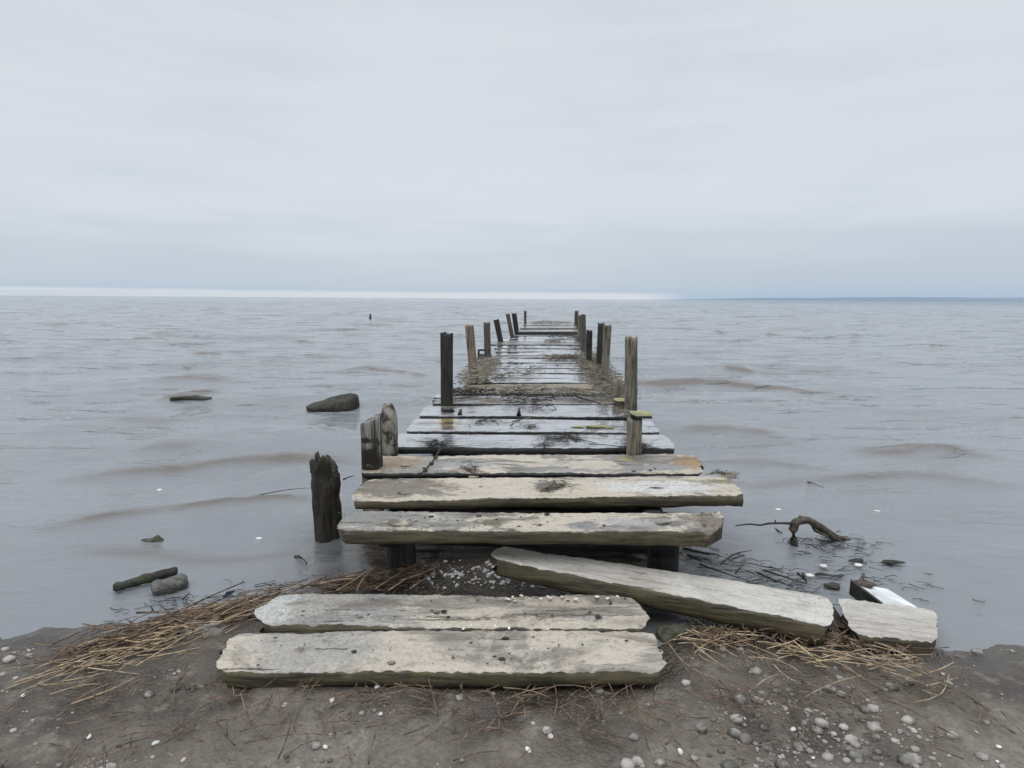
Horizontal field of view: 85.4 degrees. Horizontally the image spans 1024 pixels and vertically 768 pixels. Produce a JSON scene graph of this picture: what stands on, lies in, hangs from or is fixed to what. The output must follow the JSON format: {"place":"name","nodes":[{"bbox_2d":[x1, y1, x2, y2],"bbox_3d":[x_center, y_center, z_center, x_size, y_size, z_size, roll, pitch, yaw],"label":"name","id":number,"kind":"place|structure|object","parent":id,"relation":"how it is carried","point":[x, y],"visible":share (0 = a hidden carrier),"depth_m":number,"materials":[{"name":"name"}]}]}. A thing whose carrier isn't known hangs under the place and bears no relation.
{"place":"outdoors","nodes":[
{"label":"outdoors","id":0,"kind":"place"},
{"bbox_2d":[0,295,1023,651],"bbox_3d":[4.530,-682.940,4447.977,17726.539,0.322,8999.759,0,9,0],"label":"water","id":1,"kind":"structure","parent":0,"point":[898,425],"depth_m":6.88,"materials":[{"name":"liquid"}]},
{"bbox_2d":[113,567,177,591],"bbox_3d":[-2.123,1.131,3.221,0.321,0.061,0.060,-7,12,-41],"label":"log","id":2,"kind":"object","parent":1,"relation":"on","point":[145,578],"visible":0.96,"depth_m":3.20,"materials":[{"name":"wood"}]},
{"bbox_2d":[141,535,163,541],"bbox_3d":[-2.445,1.108,3.760,0.188,0.188,0.070,0,9,0],"label":"rock","id":3,"kind":"object","parent":1,"relation":"in","point":[157,538],"visible":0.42,"depth_m":3.73,"materials":[{"name":"stone"}]},
{"bbox_2d":[136,611,170,613],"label":"reed","id":4,"kind":"object","parent":1,"relation":"on","point":[139,612],"visible":0.81,"depth_m":2.84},
{"bbox_2d":[150,573,188,594],"bbox_3d":[-1.946,1.140,3.155,0.185,0.100,0.100,-6,11,-34],"label":"rock","id":5,"kind":"object","parent":1,"relation":"on","point":[176,583],"visible":1,"depth_m":3.12,"materials":[{"name":"stone"}]},
{"bbox_2d":[170,395,211,400],"bbox_3d":[-5.288,0.273,9.137,0.701,0.171,0.208,0,9,0],"label":"rock","id":6,"kind":"object","parent":1,"relation":"in","point":[192,397],"visible":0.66,"depth_m":9.05,"materials":[{"name":"stone"}]},
{"bbox_2d":[106,579,292,622],"bbox_3d":[-1.687,1.179,3.055,0.925,0.034,0.395,-3,9,-21],"label":"floating weed","id":7,"kind":"object","parent":1,"relation":"on","point":[201,598],"visible":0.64,"depth_m":3.05,"materials":[{"name":"plant"}]},
{"bbox_2d":[259,488,304,494],"bbox_3d":[-1.945,0.914,4.692,0.456,0.034,0.013,-3,9,-20],"label":"stick","id":8,"kind":"object","parent":1,"relation":"on","point":[281,490],"visible":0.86,"depth_m":4.69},
{"bbox_2d":[309,451,341,542],"bbox_3d":[-1.271,1.160,3.873,0.190,1.412,0.185,0,9,0],"label":"rotten stump","id":9,"kind":"object","parent":1,"relation":"in","point":[325,490],"visible":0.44,"depth_m":3.75,"materials":[{"name":"wood"}]},
{"bbox_2d":[306,393,359,411],"bbox_3d":[-2.757,0.307,8.539,0.802,0.344,0.562,0,9,0],"label":"rock","id":10,"kind":"object","parent":1,"relation":"in","point":[344,402],"visible":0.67,"depth_m":8.34,"materials":[{"name":"stone"}]},
{"bbox_2d":[687,554,712,560],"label":"stick","id":11,"kind":"object","parent":1,"relation":"on","point":[698,557],"visible":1,"depth_m":3.53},
{"bbox_2d":[684,547,718,554],"bbox_3d":[1.235,1.102,3.631,0.224,0.033,0.028,7,11,38],"label":"stick","id":12,"kind":"object","parent":1,"relation":"on","point":[693,550],"visible":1,"depth_m":3.62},
{"bbox_2d":[699,563,758,584],"bbox_3d":[1.318,1.127,3.364,0.371,0.059,0.148,7,11,37],"label":"stick","id":13,"kind":"object","parent":1,"relation":"on","point":[737,570],"visible":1,"depth_m":3.34,"materials":[{"name":"wood"}]},
{"bbox_2d":[720,550,751,564],"bbox_3d":[1.454,1.101,3.541,0.298,0.059,0.073,-5,10,-30],"label":"stick","id":14,"kind":"object","parent":1,"relation":"on","point":[722,562],"visible":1,"depth_m":3.52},
{"bbox_2d":[645,547,841,604],"bbox_3d":[1.396,1.149,3.399,1.125,0.034,0.535,7,11,36],"label":"floating weed","id":15,"kind":"object","parent":1,"relation":"on","point":[773,569],"visible":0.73,"depth_m":3.41,"materials":[{"name":"plant"}]},
{"bbox_2d":[757,572,792,586],"bbox_3d":[1.543,1.158,3.272,0.038,0.035,0.241,-4,10,-26],"label":"stick","id":16,"kind":"object","parent":1,"relation":"on","point":[763,575],"visible":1,"depth_m":3.27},
{"bbox_2d":[764,569,803,582],"bbox_3d":[1.626,1.152,3.321,0.016,0.031,0.243,-6,11,-37],"label":"stick","id":17,"kind":"object","parent":1,"relation":"on","point":[781,575],"visible":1,"depth_m":3.33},
{"bbox_2d":[735,515,850,546],"bbox_3d":[2.005,1.032,3.796,1.050,0.284,0.100,-1,9,-11],"label":"branch","id":18,"kind":"object","parent":1,"relation":"in","point":[822,529],"visible":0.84,"depth_m":3.77,"materials":[{"name":"wood"}]},
{"bbox_2d":[796,572,806,583],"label":"stick","id":19,"kind":"object","parent":1,"relation":"on","point":[802,575],"visible":0.99,"depth_m":3.30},
{"bbox_2d":[815,572,831,575],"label":"weed clod","id":20,"kind":"object","parent":1,"relation":"on","point":[819,574],"visible":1,"depth_m":3.37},
{"bbox_2d":[823,582,839,588],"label":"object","id":21,"kind":"object","parent":1,"relation":"on","point":[832,585],"visible":1,"depth_m":3.23,"materials":[{"name":"stone"}]},
{"bbox_2d":[778,531,893,562],"bbox_3d":[2.191,1.093,3.779,0.782,0.032,0.592,-4,10,-24],"label":"floating weed","id":22,"kind":"object","parent":1,"relation":"on","point":[830,541],"visible":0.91,"depth_m":3.78,"materials":[{"name":"plant"}]},
{"bbox_2d":[848,558,864,562],"bbox_3d":[2.206,1.132,3.557,0.116,0.013,0.057,0,9,0],"label":"weed clod","id":23,"kind":"object","parent":1,"relation":"on","point":[853,560],"visible":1,"depth_m":3.55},
{"bbox_2d":[849,579,917,607],"bbox_3d":[2.025,1.175,3.029,0.306,0.162,0.190,0,9,0],"label":"panel","id":24,"kind":"object","parent":1,"relation":"on","point":[875,595],"visible":0.61,"depth_m":3.03,"materials":[{"name":"white paint"}]},
{"bbox_2d":[854,573,875,587],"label":"weed tuft","id":25,"kind":"object","parent":24,"relation":"on","point":[862,582],"visible":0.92,"depth_m":3.08,"materials":[{"name":"plant"}]},
{"bbox_2d":[798,546,985,601],"bbox_3d":[2.236,1.150,3.418,0.784,0.024,0.710,0,9,0],"label":"floating weed","id":26,"kind":"object","parent":1,"relation":"on","point":[875,577],"visible":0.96,"depth_m":3.37,"materials":[{"name":"plant"}]},
{"bbox_2d":[880,560,904,565],"bbox_3d":[2.423,1.137,3.537,0.167,0.020,0.080,0,9,0],"label":"weed clod","id":27,"kind":"object","parent":1,"relation":"on","point":[891,562],"visible":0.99,"depth_m":3.52,"materials":[{"name":"plant"}]},
{"bbox_2d":[0,557,1023,767],"bbox_3d":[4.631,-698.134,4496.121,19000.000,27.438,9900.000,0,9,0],"label":"ground","id":28,"kind":"structure","parent":0,"point":[996,670],"depth_m":2.16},
{"bbox_2d":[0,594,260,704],"bbox_3d":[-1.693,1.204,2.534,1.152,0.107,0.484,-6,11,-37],"label":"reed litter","id":29,"kind":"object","parent":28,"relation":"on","point":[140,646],"visible":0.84,"depth_m":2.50,"materials":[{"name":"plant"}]},
{"bbox_2d":[152,740,159,745],"bbox_3d":[-1.287,1.296,2.004,0.021,0.013,0.028,4,-6,31],"label":"shell","id":30,"kind":"object","parent":28,"relation":"on","point":[156,742],"visible":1,"depth_m":2.00},
{"bbox_2d":[9,577,330,686],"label":"reed litter","id":31,"kind":"object","parent":28,"relation":"on","point":[177,618],"visible":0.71,"depth_m":2.69,"materials":[{"name":"plant"}]},
{"bbox_2d":[149,582,243,626],"bbox_3d":[-1.665,1.158,2.906,0.022,0.017,0.570,5,10,28],"label":"reed","id":32,"kind":"object","parent":31,"relation":"on","point":[190,605],"visible":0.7,"depth_m":2.96,"materials":[{"name":"plant"}]},
{"bbox_2d":[182,594,254,614],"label":"reed","id":33,"kind":"object","parent":31,"relation":"on","point":[228,602],"visible":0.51,"depth_m":2.94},
{"bbox_2d":[170,588,279,627],"bbox_3d":[-1.496,1.161,2.888,0.566,0.019,0.019,-8,12,-43],"label":"reed","id":34,"kind":"object","parent":31,"relation":"on","point":[247,598],"visible":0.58,"depth_m":2.98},
{"bbox_2d":[222,589,235,597],"bbox_3d":[-1.535,1.141,3.003,0.082,0.050,0.019,-1,9,-7],"label":"plastic scrap","id":35,"kind":"object","parent":31,"relation":"on","point":[229,593],"visible":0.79,"depth_m":3.00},
{"bbox_2d":[214,585,300,612],"bbox_3d":[-1.395,1.155,2.957,0.524,0.012,0.012,-7,11,-38],"label":"reed","id":36,"kind":"object","parent":31,"relation":"on","point":[269,594],"visible":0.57,"depth_m":3.02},
{"bbox_2d":[180,620,224,634],"bbox_3d":[-1.517,1.253,2.737,0.240,0.183,0.129,0,9,0],"label":"rock","id":37,"kind":"object","parent":28,"relation":"on","point":[210,630],"visible":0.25,"depth_m":2.69,"materials":[{"name":"stone"}]},
{"bbox_2d":[281,554,444,594],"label":"reed litter","id":38,"kind":"object","parent":28,"relation":"on","point":[370,578],"visible":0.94,"depth_m":3.19,"materials":[{"name":"plant"}]},
{"bbox_2d":[297,577,325,589],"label":"reed","id":39,"kind":"object","parent":38,"relation":"on","point":[310,583],"visible":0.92,"depth_m":3.13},
{"bbox_2d":[320,578,353,583],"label":"reed","id":40,"kind":"object","parent":38,"relation":"on","point":[335,580],"visible":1,"depth_m":3.12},
{"bbox_2d":[337,566,375,590],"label":"reed","id":41,"kind":"object","parent":38,"relation":"on","point":[353,580],"visible":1,"depth_m":3.12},
{"bbox_2d":[356,570,372,590],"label":"reed","id":42,"kind":"object","parent":38,"relation":"on","point":[362,580],"visible":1,"depth_m":3.12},
{"bbox_2d":[388,577,408,590],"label":"reed","id":43,"kind":"object","parent":38,"relation":"on","point":[397,584],"visible":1,"depth_m":3.08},
{"bbox_2d":[409,575,430,588],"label":"reed","id":44,"kind":"object","parent":38,"relation":"on","point":[419,582],"visible":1,"depth_m":3.11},
{"bbox_2d":[401,565,439,580],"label":"reed","id":45,"kind":"object","parent":38,"relation":"on","point":[419,574],"visible":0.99,"depth_m":3.21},
{"bbox_2d":[360,414,383,511],"bbox_3d":[-1.006,1.268,4.067,0.151,2.143,0.145,0,9,0],"label":"post","id":46,"kind":"object","parent":28,"relation":"on","point":[371,444],"visible":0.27,"depth_m":3.88,"materials":[{"name":"wood"}]},
{"bbox_2d":[381,403,398,479],"bbox_3d":[-0.985,1.200,4.565,0.149,2.125,0.146,0,9,0],"label":"post","id":47,"kind":"object","parent":28,"relation":"on","point":[389,430],"visible":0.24,"depth_m":4.38,"materials":[{"name":"wood"}]},
{"bbox_2d":[216,630,666,688],"bbox_3d":[-0.310,1.205,2.436,1.937,0.108,0.300,0,9,0],"label":"front plank","id":48,"kind":"object","parent":28,"relation":"on","point":[330,660],"visible":0.98,"depth_m":2.37,"materials":[{"name":"wood"}]},
{"bbox_2d":[257,418,713,665],"bbox_3d":[0.139,0.764,3.955,2.514,0.328,3.352,0,9,0],"label":"grit","id":49,"kind":"object","parent":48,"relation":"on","point":[502,638],"visible":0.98,"depth_m":2.68,"materials":[{"name":"small stones"},{"name":"pebbles"}]},
{"bbox_2d":[254,593,649,633],"bbox_3d":[-0.297,1.157,2.727,1.911,0.140,0.319,0,9,-1],"label":"front plank","id":50,"kind":"object","parent":28,"relation":"on","point":[628,614],"visible":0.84,"depth_m":2.68,"materials":[{"name":"wood"}]},
{"bbox_2d":[465,325,476,376],"bbox_3d":[-0.644,0.212,9.776,0.354,2.499,0.159,0,9,0],"label":"post","id":51,"kind":"object","parent":28,"relation":"on","point":[470,342],"visible":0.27,"depth_m":9.58,"materials":[{"name":"wood"}]},
{"bbox_2d":[483,322,490,355],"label":"post","id":52,"kind":"object","parent":28,"relation":"on","point":[487,339],"visible":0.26,"depth_m":11.80,"materials":[{"name":"wood"}]},
{"bbox_2d":[403,559,572,597],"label":"gravel","id":53,"kind":"structure","parent":28,"relation":"on","point":[463,591],"depth_m":3.20,"materials":[{"name":"gravel"}]},
{"bbox_2d":[0,645,1019,767],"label":"gravel","id":54,"kind":"structure","parent":28,"relation":"on","point":[913,760],"depth_m":2.07,"materials":[{"name":"gravel"}]},
{"bbox_2d":[0,637,1023,767],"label":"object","id":55,"kind":"object","parent":28,"relation":"on","point":[637,709],"visible":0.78,"depth_m":2.15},
{"bbox_2d":[337,321,743,573],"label":"pier","id":56,"kind":"structure","parent":28,"relation":"on","point":[620,500],"depth_m":3.67,"materials":[{"name":"grey wood"}]},
{"bbox_2d":[381,518,413,526],"bbox_3d":[-0.619,0.746,2.993,0.181,0.036,0.105,0,9,0],"label":"flake","id":57,"kind":"object","parent":56,"relation":"on","point":[402,522],"visible":1,"depth_m":2.97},
{"bbox_2d":[418,448,441,475],"bbox_3d":[-0.590,0.569,4.098,0.061,0.016,0.682,1,9,6],"label":"weed strand","id":58,"kind":"object","parent":56,"relation":"on","point":[430,463],"visible":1,"depth_m":4.03},
{"bbox_2d":[405,437,472,454],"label":"seaweed","id":59,"kind":"object","parent":56,"relation":"on","point":[435,443],"visible":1,"depth_m":4.55,"materials":[{"name":"plant"}]},
{"bbox_2d":[440,332,452,405],"bbox_3d":[-0.759,0.682,6.457,0.169,2.577,0.145,0,9,0],"label":"post","id":60,"kind":"object","parent":56,"relation":"attached to","point":[446,351],"visible":0.35,"depth_m":6.26,"materials":[{"name":"wood"}]},
{"bbox_2d":[442,406,454,411],"bbox_3d":[-0.677,0.267,5.947,0.133,0.049,0.153,1,9,2],"label":"timber block","id":61,"kind":"object","parent":56,"relation":"on","point":[447,409],"depth_m":5.90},
{"bbox_2d":[449,462,486,476],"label":"seaweed","id":62,"kind":"object","parent":56,"relation":"on","point":[470,469],"visible":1,"depth_m":3.90,"materials":[{"name":"plant"}]},
{"bbox_2d":[453,385,500,398],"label":"twig litter","id":63,"kind":"object","parent":56,"relation":"on","point":[477,391],"visible":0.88,"depth_m":6.84,"materials":[{"name":"plant"}]},
{"bbox_2d":[453,354,507,386],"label":"twig litter","id":64,"kind":"object","parent":56,"relation":"on","point":[485,363],"visible":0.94,"depth_m":8.82,"materials":[{"name":"plant"}]},
{"bbox_2d":[479,371,511,382],"bbox_3d":[-0.226,-0.107,8.306,0.041,0.055,1.220,4,9,22],"label":"driftwood stick","id":65,"kind":"object","parent":64,"relation":"on","point":[490,378],"visible":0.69,"depth_m":8.12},
{"bbox_2d":[478,349,486,358],"bbox_3d":[-0.603,-0.597,11.220,0.171,0.219,0.102,4,9,21],"label":"iron bracket","id":66,"kind":"object","parent":56,"relation":"attached to","point":[485,352],"visible":0.59,"depth_m":11.19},
{"bbox_2d":[459,418,509,426],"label":"seaweed","id":67,"kind":"object","parent":56,"relation":"on","point":[480,420],"visible":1,"depth_m":5.42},
{"bbox_2d":[493,319,502,341],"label":"post","id":68,"kind":"object","parent":56,"relation":"attached to","point":[498,330],"visible":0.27,"depth_m":15.32,"materials":[{"name":"wood"}]},
{"bbox_2d":[472,367,540,382],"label":"twig litter","id":69,"kind":"object","parent":56,"relation":"on","point":[529,371],"visible":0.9,"depth_m":8.43,"materials":[{"name":"plant"}]},
{"bbox_2d":[506,314,513,336],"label":"post","id":70,"kind":"object","parent":56,"relation":"attached to","point":[510,328],"visible":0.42,"depth_m":17.41,"materials":[{"name":"wood"}]},
{"bbox_2d":[512,313,518,333],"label":"post","id":71,"kind":"object","parent":56,"relation":"attached to","point":[515,322],"visible":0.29,"depth_m":19.12,"materials":[{"name":"wood"}]},
{"bbox_2d":[510,417,530,426],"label":"twig","id":72,"kind":"object","parent":56,"relation":"on","point":[518,420],"visible":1,"depth_m":5.42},
{"bbox_2d":[486,391,557,409],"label":"twig litter","id":73,"kind":"object","parent":56,"relation":"on","point":[532,401],"visible":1,"depth_m":6.40,"materials":[{"name":"plant"}]},
{"bbox_2d":[524,311,526,323],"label":"post","id":74,"kind":"object","parent":56,"relation":"attached to","point":[525,314],"visible":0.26,"depth_m":24.21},
{"bbox_2d":[492,357,561,369],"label":"twig litter","id":75,"kind":"object","parent":56,"relation":"on","point":[515,363],"visible":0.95,"depth_m":9.74,"materials":[{"name":"plant"}]},
{"bbox_2d":[519,422,539,429],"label":"seaweed","id":76,"kind":"object","parent":56,"relation":"on","point":[530,425],"visible":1,"depth_m":5.21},
{"bbox_2d":[501,391,558,397],"bbox_3d":[0.202,0.112,7.034,0.717,0.070,0.369,5,10,30],"label":"driftwood stick","id":77,"kind":"object","parent":56,"relation":"on","point":[532,394],"visible":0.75,"depth_m":6.88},
{"bbox_2d":[504,344,576,348],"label":"twig litter","id":78,"kind":"object","parent":56,"relation":"on","point":[535,347],"visible":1,"depth_m":13.36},
{"bbox_2d":[530,440,560,452],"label":"seaweed","id":79,"kind":"object","parent":56,"relation":"on","point":[544,444],"visible":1,"depth_m":4.57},
{"bbox_2d":[482,382,613,398],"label":"twig litter","id":80,"kind":"object","parent":56,"relation":"on","point":[559,391],"visible":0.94,"depth_m":6.96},
{"bbox_2d":[527,320,569,323],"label":"twig litter","id":81,"kind":"object","parent":56,"relation":"on","point":[547,322],"visible":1,"depth_m":24.25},
{"bbox_2d":[539,338,570,341],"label":"twig litter","id":82,"kind":"object","parent":56,"relation":"on","point":[553,340],"visible":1,"depth_m":15.42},
{"bbox_2d":[529,429,587,445],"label":"seaweed","id":83,"kind":"object","parent":56,"relation":"on","point":[561,437],"visible":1,"depth_m":4.82,"materials":[{"name":"plant"}]},
{"bbox_2d":[539,478,581,492],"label":"seaweed","id":84,"kind":"object","parent":56,"relation":"on","point":[548,489],"visible":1,"depth_m":3.57,"materials":[{"name":"plant"}]},
{"bbox_2d":[546,333,574,337],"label":"twig litter","id":85,"kind":"object","parent":56,"relation":"on","point":[555,335],"visible":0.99,"depth_m":17.35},
{"bbox_2d":[538,353,585,360],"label":"twig litter","id":86,"kind":"object","parent":56,"relation":"on","point":[563,356],"visible":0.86,"depth_m":11.01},
{"bbox_2d":[574,311,578,333],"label":"post","id":87,"kind":"object","parent":56,"relation":"attached to","point":[576,319],"visible":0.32,"depth_m":23.41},
{"bbox_2d":[578,315,580,342],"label":"post","id":88,"kind":"object","parent":56,"relation":"attached to","point":[579,323],"visible":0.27,"depth_m":18.90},
{"bbox_2d":[567,332,595,351],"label":"twig litter","id":89,"kind":"object","parent":56,"relation":"on","point":[577,340],"visible":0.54,"depth_m":15.54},
{"bbox_2d":[571,394,600,403],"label":"twig","id":90,"kind":"object","parent":56,"relation":"on","point":[584,399],"visible":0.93,"depth_m":6.57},
{"bbox_2d":[571,425,614,428],"bbox_3d":[0.764,0.403,5.239,0.416,0.033,0.067,2,9,8],"label":"bark","id":91,"kind":"object","parent":56,"relation":"on","point":[600,426],"visible":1,"depth_m":5.22,"materials":[{"name":"wood"}]},
{"bbox_2d":[572,438,623,446],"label":"twig","id":92,"kind":"object","parent":56,"relation":"on","point":[596,443],"visible":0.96,"depth_m":4.61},
{"bbox_2d":[569,352,641,401],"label":"twig litter","id":93,"kind":"object","parent":56,"relation":"on","point":[600,382],"visible":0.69,"depth_m":8.14,"materials":[{"name":"plant"}]},
{"bbox_2d":[613,398,624,406],"bbox_3d":[1.221,0.212,6.297,0.147,0.086,0.214,0,9,0],"label":"timber block","id":94,"kind":"object","parent":56,"relation":"on","point":[618,402],"depth_m":6.21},
{"bbox_2d":[602,405,635,414],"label":"seaweed","id":95,"kind":"object","parent":56,"relation":"on","point":[614,408],"visible":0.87,"depth_m":5.63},
{"bbox_2d":[608,441,663,459],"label":"seaweed","id":96,"kind":"object","parent":56,"relation":"on","point":[645,446],"visible":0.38,"depth_m":4.49,"materials":[{"name":"plant"}]},
{"bbox_2d":[705,469,739,478],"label":"seaweed","id":97,"kind":"object","parent":56,"relation":"on","point":[729,474],"visible":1,"depth_m":3.83,"materials":[{"name":"plant"}]},
{"bbox_2d":[581,314,585,350],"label":"post","id":98,"kind":"object","parent":28,"relation":"on","point":[583,330],"visible":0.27,"depth_m":12.93,"materials":[{"name":"wood"}]},
{"bbox_2d":[586,330,591,361],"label":"post","id":99,"kind":"object","parent":28,"relation":"on","point":[589,345],"visible":0.23,"depth_m":10.09,"materials":[{"name":"wood"}]},
{"bbox_2d":[596,323,604,374],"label":"post","id":100,"kind":"object","parent":28,"relation":"on","point":[599,344],"visible":0.29,"depth_m":9.47,"materials":[{"name":"wood"}]},
{"bbox_2d":[601,324,611,379],"bbox_3d":[1.322,0.434,8.095,0.168,2.597,0.113,0,9,0],"label":"post","id":101,"kind":"object","parent":28,"relation":"on","point":[607,329],"visible":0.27,"depth_m":7.91,"materials":[{"name":"wood"}]},
{"bbox_2d":[613,375,623,420],"bbox_3d":[1.357,0.899,6.842,0.290,2.059,0.123,0,9,0],"label":"post","id":102,"kind":"object","parent":28,"relation":"on","point":[617,385],"visible":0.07,"depth_m":6.66,"materials":[{"name":"wood"}]},
{"bbox_2d":[624,336,637,420],"bbox_3d":[1.322,0.746,6.184,0.218,2.561,0.145,0,9,0],"label":"post","id":103,"kind":"object","parent":28,"relation":"on","point":[631,369],"visible":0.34,"depth_m":6.00,"materials":[{"name":"wood"}]},
{"bbox_2d":[626,417,641,454],"bbox_3d":[0.963,1.270,4.495,0.131,2.036,0.118,0,9,0],"label":"post","id":104,"kind":"object","parent":28,"relation":"on","point":[634,438],"visible":0.17,"depth_m":4.31,"materials":[{"name":"wood"}]},
{"bbox_2d":[629,411,652,418],"bbox_3d":[1.007,0.239,4.351,0.169,0.031,0.188,0,9,0],"label":"board","id":105,"kind":"object","parent":104,"relation":"on","point":[640,414],"visible":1,"depth_m":4.29,"materials":[{"name":"wood"}]},
{"bbox_2d":[491,546,833,646],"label":"fallen beam","id":106,"kind":"structure","parent":28,"relation":"on","point":[782,612],"depth_m":2.83,"materials":[{"name":"wood"}]},
{"bbox_2d":[656,623,698,642],"bbox_3d":[0.818,1.276,2.751,0.213,0.197,0.121,0,9,0],"label":"rock","id":107,"kind":"object","parent":28,"relation":"on","point":[666,633],"visible":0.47,"depth_m":2.71,"materials":[{"name":"stone"}]},
{"bbox_2d":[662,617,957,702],"bbox_3d":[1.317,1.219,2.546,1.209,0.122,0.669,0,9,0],"label":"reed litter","id":108,"kind":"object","parent":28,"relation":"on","point":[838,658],"visible":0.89,"depth_m":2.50,"materials":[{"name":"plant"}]},
{"bbox_2d":[679,617,948,663],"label":"reed litter","id":109,"kind":"object","parent":28,"relation":"on","point":[828,639],"visible":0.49,"depth_m":2.64,"materials":[{"name":"plant"}]},
{"bbox_2d":[725,632,763,635],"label":"reed","id":110,"kind":"object","parent":109,"relation":"on","point":[744,634],"visible":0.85,"depth_m":2.66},
{"bbox_2d":[838,599,937,653],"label":"broken beam","id":111,"kind":"structure","parent":28,"relation":"on","point":[903,626],"depth_m":2.71,"materials":[{"name":"wood"}]},
{"bbox_2d":[822,596,844,625],"bbox_3d":[1.676,1.195,2.881,0.041,0.083,0.225,-1,9,-7],"label":"wooden peg","id":112,"kind":"object","parent":111,"relation":"on","point":[836,615],"visible":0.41,"depth_m":2.86,"materials":[{"name":"wood"}]},
{"bbox_2d":[0,0,1023,299],"label":"sky","id":113,"kind":"structure","parent":0,"point":[479,149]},
{"bbox_2d":[675,297,1023,301],"bbox_3d":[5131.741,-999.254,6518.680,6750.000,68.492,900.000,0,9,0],"label":"hills","id":114,"kind":"structure","parent":0,"point":[944,299],"depth_m":6208.50,"materials":[{"name":"blue"}]}
]}

